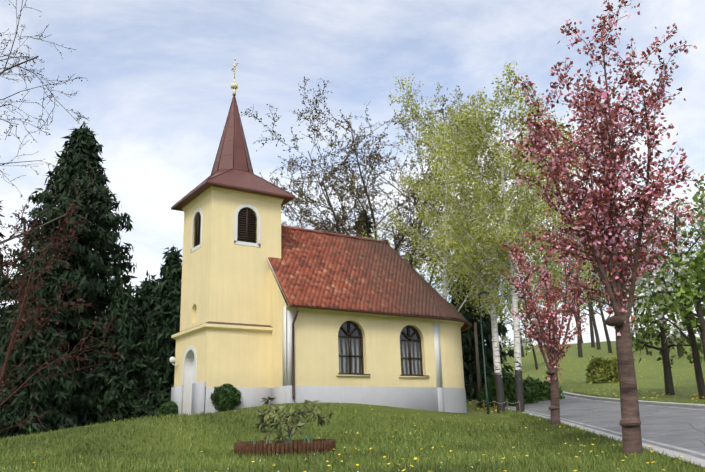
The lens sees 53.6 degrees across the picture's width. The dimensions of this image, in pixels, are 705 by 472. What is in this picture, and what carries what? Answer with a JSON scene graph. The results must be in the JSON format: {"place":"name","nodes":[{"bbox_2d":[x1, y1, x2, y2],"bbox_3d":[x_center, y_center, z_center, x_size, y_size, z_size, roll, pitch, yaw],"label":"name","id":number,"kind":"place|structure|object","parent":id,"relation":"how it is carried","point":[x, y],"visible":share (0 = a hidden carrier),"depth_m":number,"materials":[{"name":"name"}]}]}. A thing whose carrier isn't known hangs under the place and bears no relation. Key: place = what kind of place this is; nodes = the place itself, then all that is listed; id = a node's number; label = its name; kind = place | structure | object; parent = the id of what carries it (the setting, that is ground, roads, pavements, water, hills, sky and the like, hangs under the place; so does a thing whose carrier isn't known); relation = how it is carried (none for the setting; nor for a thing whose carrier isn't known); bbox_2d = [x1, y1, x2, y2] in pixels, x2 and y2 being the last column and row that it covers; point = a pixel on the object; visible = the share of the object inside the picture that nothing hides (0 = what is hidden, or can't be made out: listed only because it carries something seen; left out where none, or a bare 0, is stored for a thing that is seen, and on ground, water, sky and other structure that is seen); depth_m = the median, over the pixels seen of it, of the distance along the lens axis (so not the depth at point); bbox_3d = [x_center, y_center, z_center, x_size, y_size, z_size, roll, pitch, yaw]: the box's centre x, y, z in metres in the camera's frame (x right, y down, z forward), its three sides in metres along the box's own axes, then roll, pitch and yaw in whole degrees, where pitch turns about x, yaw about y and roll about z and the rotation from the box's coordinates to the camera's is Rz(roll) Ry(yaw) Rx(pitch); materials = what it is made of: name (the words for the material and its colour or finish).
{"place":"outdoors","nodes":[
{"label":"outdoors","id":0,"kind":"place"},
{"bbox_2d":[210,383,241,410],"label":"bush","id":1,"kind":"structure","parent":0,"point":[229,389],"depth_m":23.18,"materials":[{"name":"green plant"}]},
{"bbox_2d":[0,337,704,471],"bbox_3d":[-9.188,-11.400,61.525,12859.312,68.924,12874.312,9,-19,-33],"label":"lawn","id":2,"kind":"structure","parent":0,"point":[574,364],"depth_m":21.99,"materials":[{"name":"green plant"}]},
{"bbox_2d":[0,201,10,318],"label":"spruce","id":3,"kind":"object","parent":2,"relation":"on","point":[1,254],"depth_m":40.38,"materials":[{"name":"plant"}]},
{"bbox_2d":[0,245,81,437],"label":"conifer","id":4,"kind":"object","parent":2,"relation":"on","point":[10,416],"depth_m":26.51,"materials":[{"name":"green plant"}]},
{"bbox_2d":[0,0,104,303],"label":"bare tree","id":5,"kind":"object","parent":2,"relation":"on","point":[5,68],"visible":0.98,"depth_m":15.70,"materials":[{"name":"brown plant"}]},
{"bbox_2d":[0,4,108,303],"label":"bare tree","id":6,"kind":"object","parent":5,"relation":"attached to","point":[20,53],"visible":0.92,"depth_m":16.03,"materials":[{"name":"brown plant"}]},
{"bbox_2d":[0,201,130,430],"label":"bare shrub wood","id":7,"kind":"object","parent":2,"relation":"on","point":[7,358],"visible":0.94,"depth_m":14.69,"materials":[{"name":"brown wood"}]},
{"bbox_2d":[0,120,149,430],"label":"conifer tree","id":8,"kind":"object","parent":2,"relation":"on","point":[85,142],"depth_m":33.28,"materials":[{"name":"green plant"}]},
{"bbox_2d":[75,284,152,426],"bbox_3d":[-10.400,5.876,30.863,3.695,7.616,3.732,9,-19,-33],"label":"conifer","id":9,"kind":"object","parent":2,"relation":"on","point":[121,304],"depth_m":30.34,"materials":[{"name":"green plant"}]},
{"bbox_2d":[132,271,158,379],"bbox_3d":[-9.882,5.848,33.295,3.752,8.567,4.033,9,-19,-33],"label":"conifer","id":10,"kind":"object","parent":2,"relation":"on","point":[147,288],"depth_m":33.48,"materials":[{"name":"green plant"}]},
{"bbox_2d":[132,245,182,418],"bbox_3d":[-8.322,4.832,31.879,3.778,9.034,3.541,9,-19,-33],"label":"conifer","id":11,"kind":"object","parent":2,"relation":"on","point":[170,286],"depth_m":31.22,"materials":[{"name":"green plant"}]},
{"bbox_2d":[158,401,177,416],"bbox_3d":[-6.524,6.239,24.863,0.834,0.761,0.825,9,-19,-33],"label":"box ball","id":12,"kind":"object","parent":2,"relation":"on","point":[169,410],"depth_m":24.64,"materials":[{"name":"green plant"}]},
{"bbox_2d":[234,438,335,456],"bbox_3d":[-1.385,4.392,14.360,2.080,0.389,2.076,9,-19,-33],"label":"flower bed edging","id":13,"kind":"object","parent":2,"relation":"on","point":[302,447],"visible":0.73,"depth_m":13.56,"materials":[{"name":"brown wood"}]},
{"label":"flower bed soil","id":14,"kind":"structure","parent":13,"relation":"in","visible":0},
{"bbox_2d":[250,433,312,444],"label":"bulb leaves","id":15,"kind":"object","parent":14,"relation":"on","point":[290,439],"visible":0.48,"depth_m":14.07,"materials":[{"name":"green plant"}]},
{"bbox_2d":[254,396,332,443],"bbox_3d":[-1.211,3.852,14.559,1.643,1.048,1.496,9,-19,-33],"label":"rhododendron","id":16,"kind":"object","parent":14,"relation":"on","point":[276,416],"depth_m":14.32,"materials":[{"name":"green plant"}]},
{"bbox_2d":[171,186,436,391],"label":"yellow church walls","id":17,"kind":"structure","parent":2,"relation":"on","point":[225,278],"depth_m":25.03,"materials":[{"name":"yellow paint"}]},
{"bbox_2d":[193,208,256,245],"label":"louvered windows","id":18,"kind":"structure","parent":17,"relation":"on","point":[238,231],"depth_m":25.76,"materials":[{"name":"brown wood"}]},
{"bbox_2d":[196,209,255,245],"bbox_3d":[-4.644,-0.083,26.793,2.334,1.340,2.334,-5,-16,10],"label":"dark church belfry","id":19,"kind":"object","parent":17,"relation":"attached to","point":[238,227],"visible":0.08,"depth_m":25.87,"materials":[{"name":"black"}]},
{"bbox_2d":[171,97,294,210],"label":"steeple roof","id":20,"kind":"structure","parent":17,"relation":"on","point":[240,180],"depth_m":26.75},
{"bbox_2d":[171,95,294,207],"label":"church spire seams","id":21,"kind":"object","parent":20,"relation":"attached to","point":[233,153],"visible":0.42,"depth_m":27.34,"materials":[{"name":"brown metal"}]},
{"bbox_2d":[230,58,237,95],"bbox_3d":[-4.832,-6.533,28.590,0.315,1.677,0.595,0,-16,-7],"label":"steeple cross","id":22,"kind":"object","parent":20,"relation":"on","point":[234,86],"visible":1,"depth_m":28.41,"materials":[{"name":"gold metal"}]},
{"bbox_2d":[173,304,443,334],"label":"cornice","id":23,"kind":"structure","parent":17,"relation":"attached to","point":[225,323],"depth_m":24.68,"materials":[{"name":"yellow paint"}]},
{"bbox_2d":[182,204,442,414],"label":"wall trim","id":24,"kind":"structure","parent":17,"relation":"attached to","point":[189,370],"depth_m":25.01,"materials":[{"name":"white paint"}]},
{"bbox_2d":[268,225,467,321],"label":"church roof tiles","id":25,"kind":"object","parent":17,"relation":"on","point":[310,268],"visible":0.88,"depth_m":27.51,"materials":[{"name":"red tile"}]},
{"bbox_2d":[281,225,388,242],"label":"church ridge tiles","id":26,"kind":"object","parent":25,"relation":"on","point":[323,232],"visible":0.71,"depth_m":29.38,"materials":[{"name":"red tile"}]},
{"bbox_2d":[285,224,451,304],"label":"ridge tiles","id":27,"kind":"object","parent":25,"relation":"attached to","point":[377,238],"visible":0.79,"depth_m":29.82,"materials":[{"name":"red tile"}]},
{"bbox_2d":[268,259,467,328],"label":"roof edge trim","id":28,"kind":"structure","parent":17,"relation":"on","point":[464,325],"depth_m":26.82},
{"bbox_2d":[287,305,463,327],"bbox_3d":[1.599,3.459,28.084,10.017,0.200,5.046,39,-43,-67],"label":"roof eave","id":29,"kind":"object","parent":17,"relation":"attached to","point":[356,314],"visible":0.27,"depth_m":26.18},
{"bbox_2d":[290,305,471,398],"bbox_3d":[1.872,4.925,27.729,10.494,3.120,5.530,45,-49,-69],"label":"rain gutter","id":30,"kind":"object","parent":17,"relation":"attached to","point":[334,309],"visible":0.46,"depth_m":24.76,"materials":[{"name":"metal"}]},
{"bbox_2d":[338,321,428,375],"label":"window recesses","id":31,"kind":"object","parent":17,"relation":"in","point":[349,337],"depth_m":25.99,"materials":[{"name":"paint"}]},
{"bbox_2d":[338,323,420,373],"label":"window frames","id":32,"kind":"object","parent":31,"relation":"in","point":[343,349],"depth_m":25.86,"materials":[{"name":"brown wood"}]},
{"bbox_2d":[171,381,444,415],"bbox_3d":[-1.852,6.725,26.697,9.440,1.940,5.402,9,-19,-33],"label":"wall base","id":33,"kind":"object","parent":2,"relation":"on","point":[427,398],"depth_m":24.65,"materials":[{"name":"white paint"}]},
{"bbox_2d":[272,178,353,233],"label":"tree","id":34,"kind":"object","parent":2,"relation":"on","point":[294,210],"visible":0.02,"depth_m":58.44,"materials":[{"name":"brown plant"}]},
{"bbox_2d":[270,175,354,233],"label":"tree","id":35,"kind":"object","parent":34,"relation":"attached to","point":[295,208],"visible":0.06,"depth_m":58.02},
{"bbox_2d":[355,211,372,237],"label":"spruce","id":36,"kind":"object","parent":2,"relation":"on","point":[367,226],"visible":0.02,"depth_m":50.62,"materials":[{"name":"green plant"}]},
{"bbox_2d":[33,399,698,471],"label":"dandelions","id":37,"kind":"object","parent":2,"relation":"on","point":[415,458],"visible":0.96,"depth_m":11.09,"materials":[{"name":"yellow plant"}]},
{"bbox_2d":[241,78,506,288],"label":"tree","id":38,"kind":"object","parent":2,"relation":"on","point":[337,226],"visible":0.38,"depth_m":45.08,"materials":[{"name":"brown plant"}]},
{"bbox_2d":[241,77,507,289],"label":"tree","id":39,"kind":"object","parent":38,"relation":"attached to","point":[353,177],"visible":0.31,"depth_m":45.50,"materials":[{"name":"brown plant"}]},
{"bbox_2d":[361,76,502,313],"bbox_3d":[5.526,0.218,38.879,8.836,18.651,8.177,5,-17,-24],"label":"birch wood","id":40,"kind":"object","parent":2,"relation":"on","point":[444,293],"visible":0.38,"depth_m":38.28,"materials":[{"name":"white plant"}]},
{"bbox_2d":[361,74,523,319],"bbox_3d":[5.531,-1.973,39.540,9.099,13.903,8.380,6,-17,-25],"label":"birch foliage","id":41,"kind":"object","parent":40,"relation":"attached to","point":[407,181],"visible":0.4,"depth_m":38.36,"materials":[{"name":"green plant"}]},
{"bbox_2d":[420,235,456,300],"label":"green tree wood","id":42,"kind":"object","parent":2,"relation":"on","point":[431,278],"visible":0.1,"depth_m":58.73,"materials":[{"name":"green plant"}]},
{"bbox_2d":[398,228,453,300],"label":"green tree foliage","id":43,"kind":"object","parent":42,"relation":"attached to","point":[432,269],"visible":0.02,"depth_m":57.76,"materials":[{"name":"green plant"}]},
{"bbox_2d":[439,323,464,388],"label":"wall","id":44,"kind":"structure","parent":2,"relation":"on","point":[451,357],"depth_m":28.12,"materials":[{"name":"yellow paint"}]},
{"bbox_2d":[443,387,466,412],"bbox_3d":[3.190,7.586,29.962,2.695,1.751,5.390,9,-19,-33],"label":"wall base","id":45,"kind":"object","parent":2,"relation":"on","point":[454,400],"depth_m":27.62,"materials":[{"name":"white paint"}]},
{"bbox_2d":[474,322,482,407],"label":"wooden utility poles","id":46,"kind":"object","parent":2,"relation":"on","point":[477,359],"visible":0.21,"depth_m":34.82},
{"bbox_2d":[447,217,513,401],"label":"spruce","id":47,"kind":"object","parent":2,"relation":"on","point":[469,351],"depth_m":42.08,"materials":[{"name":"green plant"}]},
{"bbox_2d":[414,93,547,413],"bbox_3d":[6.032,0.571,30.797,7.180,14.730,5.369,9,-19,-33],"label":"birch wood","id":48,"kind":"object","parent":2,"relation":"on","point":[498,377],"visible":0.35,"depth_m":29.61,"materials":[{"name":"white plant"}]},
{"bbox_2d":[410,91,547,319],"bbox_3d":[5.539,-1.387,31.450,6.153,10.675,6.120,-4,-16,8],"label":"birch foliage","id":49,"kind":"object","parent":48,"relation":"attached to","point":[457,209],"visible":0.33,"depth_m":30.80,"materials":[{"name":"green plant"}]},
{"bbox_2d":[477,291,489,413],"bbox_3d":[5.408,4.795,28.200,0.220,5.045,0.774,0,-16,-8],"label":"street lamp pole","id":50,"kind":"object","parent":2,"relation":"on","point":[486,390],"visible":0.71,"depth_m":28.45,"materials":[{"name":"teal metal"}]},
{"bbox_2d":[474,400,520,413],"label":"fence posts","id":51,"kind":"object","parent":2,"relation":"on","point":[494,406],"visible":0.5,"depth_m":28.39,"materials":[{"name":"brown wood"}]},
{"bbox_2d":[475,366,538,407],"bbox_3d":[7.410,7.424,34.317,2.632,2.281,2.685,9,-19,-33],"label":"evergreen bush","id":52,"kind":"object","parent":2,"relation":"on","point":[509,388],"visible":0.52,"depth_m":33.72,"materials":[{"name":"green plant"}]},
{"bbox_2d":[417,62,598,412],"bbox_3d":[6.717,-0.001,28.824,8.018,14.801,5.931,-10,-18,29],"label":"birch wood","id":53,"kind":"object","parent":2,"relation":"on","point":[518,375],"visible":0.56,"depth_m":28.50,"materials":[{"name":"white plant"}]},
{"bbox_2d":[413,63,600,321],"bbox_3d":[6.637,-1.776,29.324,8.126,11.021,6.182,-10,-18,28],"label":"birch foliage","id":54,"kind":"object","parent":53,"relation":"attached to","point":[505,201],"visible":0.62,"depth_m":28.91,"materials":[{"name":"green plant"}]},
{"bbox_2d":[498,274,525,356],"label":"tree","id":55,"kind":"object","parent":2,"relation":"on","point":[522,352],"visible":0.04,"depth_m":81.64,"materials":[{"name":"brown plant"}]},
{"bbox_2d":[489,255,538,364],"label":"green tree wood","id":56,"kind":"object","parent":2,"relation":"on","point":[504,296],"visible":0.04,"depth_m":64.68,"materials":[{"name":"green plant"}]},
{"bbox_2d":[484,234,538,323],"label":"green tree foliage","id":57,"kind":"object","parent":56,"relation":"attached to","point":[510,295],"visible":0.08,"depth_m":63.65,"materials":[{"name":"green plant"}]},
{"bbox_2d":[500,301,545,369],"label":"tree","id":58,"kind":"object","parent":2,"relation":"on","point":[535,360],"visible":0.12,"depth_m":66.85,"materials":[{"name":"brown plant"}]},
{"bbox_2d":[497,296,545,356],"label":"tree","id":59,"kind":"object","parent":58,"relation":"attached to","point":[499,321],"visible":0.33,"depth_m":66.63,"materials":[{"name":"plant"}]},
{"bbox_2d":[498,296,547,354],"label":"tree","id":60,"kind":"object","parent":58,"relation":"attached to","point":[526,342],"visible":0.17,"depth_m":66.76,"materials":[{"name":"plant"}]},
{"bbox_2d":[523,375,564,400],"bbox_3d":[9.360,7.882,35.723,2.533,1.586,2.646,9,-19,-33],"label":"evergreen bush","id":61,"kind":"object","parent":2,"relation":"on","point":[540,388],"visible":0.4,"depth_m":35.15,"materials":[{"name":"green plant"}]},
{"bbox_2d":[501,223,589,424],"bbox_3d":[5.612,2.543,20.012,2.411,6.269,2.761,9,-19,-33],"label":"small cherry wood","id":62,"kind":"object","parent":2,"relation":"on","point":[555,414],"visible":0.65,"depth_m":19.44,"materials":[{"name":"wood"}]},
{"bbox_2d":[498,212,596,382],"bbox_3d":[5.604,1.840,20.175,2.639,4.897,3.061,9,-19,-33],"label":"small cherry foliage","id":63,"kind":"object","parent":62,"relation":"attached to","point":[558,292],"visible":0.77,"depth_m":19.77,"materials":[{"name":"pink plant"}]},
{"bbox_2d":[484,125,623,389],"bbox_3d":[11.804,0.860,39.313,7.128,16.631,8.434,12,-20,-40],"label":"birch wood","id":64,"kind":"object","parent":2,"relation":"on","point":[552,257],"visible":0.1,"depth_m":39.04,"materials":[{"name":"white plant"}]},
{"bbox_2d":[479,125,635,324],"bbox_3d":[11.657,-1.137,39.964,7.818,12.591,8.536,9,-19,-33],"label":"birch foliage","id":65,"kind":"object","parent":64,"relation":"attached to","point":[587,271],"visible":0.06,"depth_m":39.51,"materials":[{"name":"green plant"}]},
{"bbox_2d":[544,261,601,342],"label":"tree","id":66,"kind":"object","parent":2,"relation":"on","point":[574,312],"visible":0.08,"depth_m":123.76,"materials":[{"name":"green plant"}]},
{"bbox_2d":[543,262,605,346],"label":"tree","id":67,"kind":"object","parent":2,"relation":"on","point":[592,333],"visible":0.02,"depth_m":99.06,"materials":[{"name":"green plant"}]},
{"bbox_2d":[554,254,603,356],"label":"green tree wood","id":68,"kind":"object","parent":2,"relation":"on","point":[579,346],"visible":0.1,"depth_m":73.55,"materials":[{"name":"green plant"}]},
{"bbox_2d":[539,243,605,308],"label":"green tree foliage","id":69,"kind":"object","parent":68,"relation":"attached to","point":[586,290],"visible":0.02,"depth_m":74.22,"materials":[{"name":"green plant"}]},
{"bbox_2d":[561,268,600,349],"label":"tree","id":70,"kind":"object","parent":2,"relation":"on","point":[596,334],"visible":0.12,"depth_m":92.47,"materials":[{"name":"brown plant"}]},
{"bbox_2d":[469,353,704,411],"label":"meadow dandelions","id":71,"kind":"object","parent":2,"relation":"on","point":[612,382],"visible":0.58,"depth_m":37.20,"materials":[{"name":"yellow plant"}]},
{"bbox_2d":[574,269,611,352],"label":"tree","id":72,"kind":"object","parent":2,"relation":"on","point":[606,335],"visible":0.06,"depth_m":80.47,"materials":[{"name":"brown plant"}]},
{"bbox_2d":[498,0,696,456],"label":"blossoming tree","id":73,"kind":"object","parent":2,"relation":"on","point":[631,437],"visible":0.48,"depth_m":11.15,"materials":[{"name":"pink plant"}]},
{"bbox_2d":[546,316,640,427],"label":"trunk burls","id":74,"kind":"object","parent":73,"relation":"attached to","point":[613,321],"visible":0.96,"depth_m":10.89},
{"bbox_2d":[498,0,703,335],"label":"tree blossoms","id":75,"kind":"object","parent":73,"relation":"attached to","point":[622,155],"visible":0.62,"depth_m":11.40,"materials":[{"name":"pink plant"}]},
{"bbox_2d":[585,355,618,383],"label":"forsythia bush","id":76,"kind":"object","parent":2,"relation":"on","point":[608,366],"visible":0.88,"depth_m":47.33,"materials":[{"name":"green plant"}]},
{"bbox_2d":[505,376,704,408],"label":"curb","id":77,"kind":"structure","parent":2,"relation":"on","point":[675,405],"depth_m":24.69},
{"bbox_2d":[602,245,654,347],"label":"tree","id":78,"kind":"object","parent":2,"relation":"on","point":[637,312],"visible":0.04,"depth_m":87.40,"materials":[{"name":"green plant"}]},
{"bbox_2d":[598,246,671,319],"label":"tree leaves","id":79,"kind":"object","parent":78,"relation":"attached to","point":[645,289],"visible":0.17,"depth_m":85.62,"materials":[{"name":"green plant"}]},
{"bbox_2d":[563,391,704,405],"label":"curb","id":80,"kind":"structure","parent":2,"relation":"on","point":[638,400],"depth_m":25.66,"materials":[{"name":"concrete"}]},
{"bbox_2d":[631,284,658,354],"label":"tree","id":81,"kind":"object","parent":2,"relation":"on","point":[647,352],"visible":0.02,"depth_m":73.23,"materials":[{"name":"brown plant"}]},
{"bbox_2d":[612,277,654,332],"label":"tree leaves","id":82,"kind":"object","parent":81,"relation":"attached to","point":[636,311],"visible":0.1,"depth_m":74.16,"materials":[{"name":"green plant"}]},
{"bbox_2d":[613,275,658,335],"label":"tree leaves","id":83,"kind":"object","parent":81,"relation":"attached to","point":[634,314],"visible":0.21,"depth_m":74.42,"materials":[{"name":"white plant"}]},
{"bbox_2d":[610,270,703,367],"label":"tree leaves","id":84,"kind":"object","parent":2,"relation":"on","point":[652,338],"visible":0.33,"depth_m":35.83,"materials":[{"name":"green plant"}]},
{"bbox_2d":[637,227,686,355],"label":"tree","id":85,"kind":"object","parent":2,"relation":"on","point":[679,352],"visible":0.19,"depth_m":68.21,"materials":[{"name":"green plant"}]},
{"bbox_2d":[605,226,699,316],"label":"tree leaves","id":86,"kind":"object","parent":85,"relation":"attached to","point":[680,239],"visible":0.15,"depth_m":69.68,"materials":[{"name":"green plant"}]},
{"bbox_2d":[627,202,704,398],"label":"tree","id":87,"kind":"object","parent":2,"relation":"on","point":[697,368],"visible":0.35,"depth_m":31.68,"materials":[{"name":"brown plant"}]},
{"bbox_2d":[599,186,704,344],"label":"tree leaves","id":88,"kind":"object","parent":87,"relation":"attached to","point":[679,264],"visible":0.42,"depth_m":31.77,"materials":[{"name":"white plant"}]},
{"bbox_2d":[631,291,702,394],"bbox_3d":[16.016,5.537,36.587,4.734,6.136,4.393,-2,-16,1],"label":"tree","id":89,"kind":"object","parent":2,"relation":"on","point":[664,349],"visible":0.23,"depth_m":35.84,"materials":[{"name":"brown plant"}]},
{"bbox_2d":[652,254,704,359],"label":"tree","id":90,"kind":"object","parent":2,"relation":"on","point":[700,316],"visible":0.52,"depth_m":30.25,"materials":[{"name":"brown plant"}]},
{"bbox_2d":[641,253,704,359],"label":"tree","id":91,"kind":"object","parent":90,"relation":"attached to","point":[699,262],"visible":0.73,"depth_m":30.13,"materials":[{"name":"green plant"}]},
{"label":"blossom tree wood","id":92,"kind":"object","parent":2,"relation":"on","visible":0},
{"bbox_2d":[646,244,704,335],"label":"tree leaves","id":93,"kind":"object","parent":92,"relation":"attached to","point":[673,283],"visible":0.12,"depth_m":63.08,"materials":[{"name":"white plant"}]},
{"bbox_2d":[649,242,702,340],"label":"tree leaves","id":94,"kind":"object","parent":92,"relation":"attached to","point":[673,281],"visible":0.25,"depth_m":63.12,"materials":[{"name":"green plant"}]},
{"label":"green tree wood","id":95,"kind":"object","parent":2,"relation":"on","visible":0},
{"bbox_2d":[669,179,704,295],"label":"tree leaves","id":96,"kind":"object","parent":95,"relation":"attached to","point":[701,225],"visible":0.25,"depth_m":54.09,"materials":[{"name":"green plant"}]},
{"bbox_3d":[20.254,1.430,37.322,8.106,14.088,6.917,9,-19,-33],"label":"green tree wood","id":97,"kind":"object","parent":2,"relation":"on","visible":0},
{"bbox_2d":[658,171,704,305],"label":"tree leaves","id":98,"kind":"object","parent":97,"relation":"attached to","point":[698,192],"visible":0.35,"depth_m":38.81,"materials":[{"name":"green plant"}]},
{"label":"green tree wood","id":99,"kind":"object","parent":2,"relation":"on","visible":0},
{"bbox_2d":[428,253,454,299],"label":"tree leaves","id":100,"kind":"object","parent":99,"relation":"attached to","point":[439,277],"visible":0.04,"depth_m":87.31,"materials":[{"name":"green plant"}]},
{"bbox_3d":[19.668,4.832,35.872,5.073,6.806,5.784,9,-19,-33],"label":"orchard tree wood","id":101,"kind":"object","parent":2,"relation":"on","visible":0},
{"bbox_2d":[679,267,704,332],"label":"tree leaves","id":102,"kind":"object","parent":101,"relation":"attached to","point":[703,309],"visible":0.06,"depth_m":36.73,"materials":[{"name":"green plant"}]},
{"bbox_2d":[0,0,704,346],"label":"sky","id":103,"kind":"structure","parent":0,"point":[157,96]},
{"bbox_2d":[505,394,704,459],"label":"road asphalt","id":104,"kind":"structure","parent":0,"point":[681,427],"depth_m":18.50,"materials":[{"name":"grey asphalt"}]},
{"bbox_2d":[508,406,704,455],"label":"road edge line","id":105,"kind":"object","parent":104,"relation":"on","point":[692,451],"visible":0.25,"depth_m":12.83,"materials":[{"name":"paint"}]},
{"bbox_2d":[564,395,701,409],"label":"road edge line","id":106,"kind":"object","parent":104,"relation":"on","point":[639,404],"visible":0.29,"depth_m":24.45,"materials":[{"name":"paint"}]},
{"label":"road kerb face","id":107,"kind":"object","parent":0,"visible":0},
{"bbox_2d":[466,384,704,467],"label":"curb","id":108,"kind":"structure","parent":107,"relation":"on","point":[698,461],"depth_m":10.89,"materials":[{"name":"concrete"}]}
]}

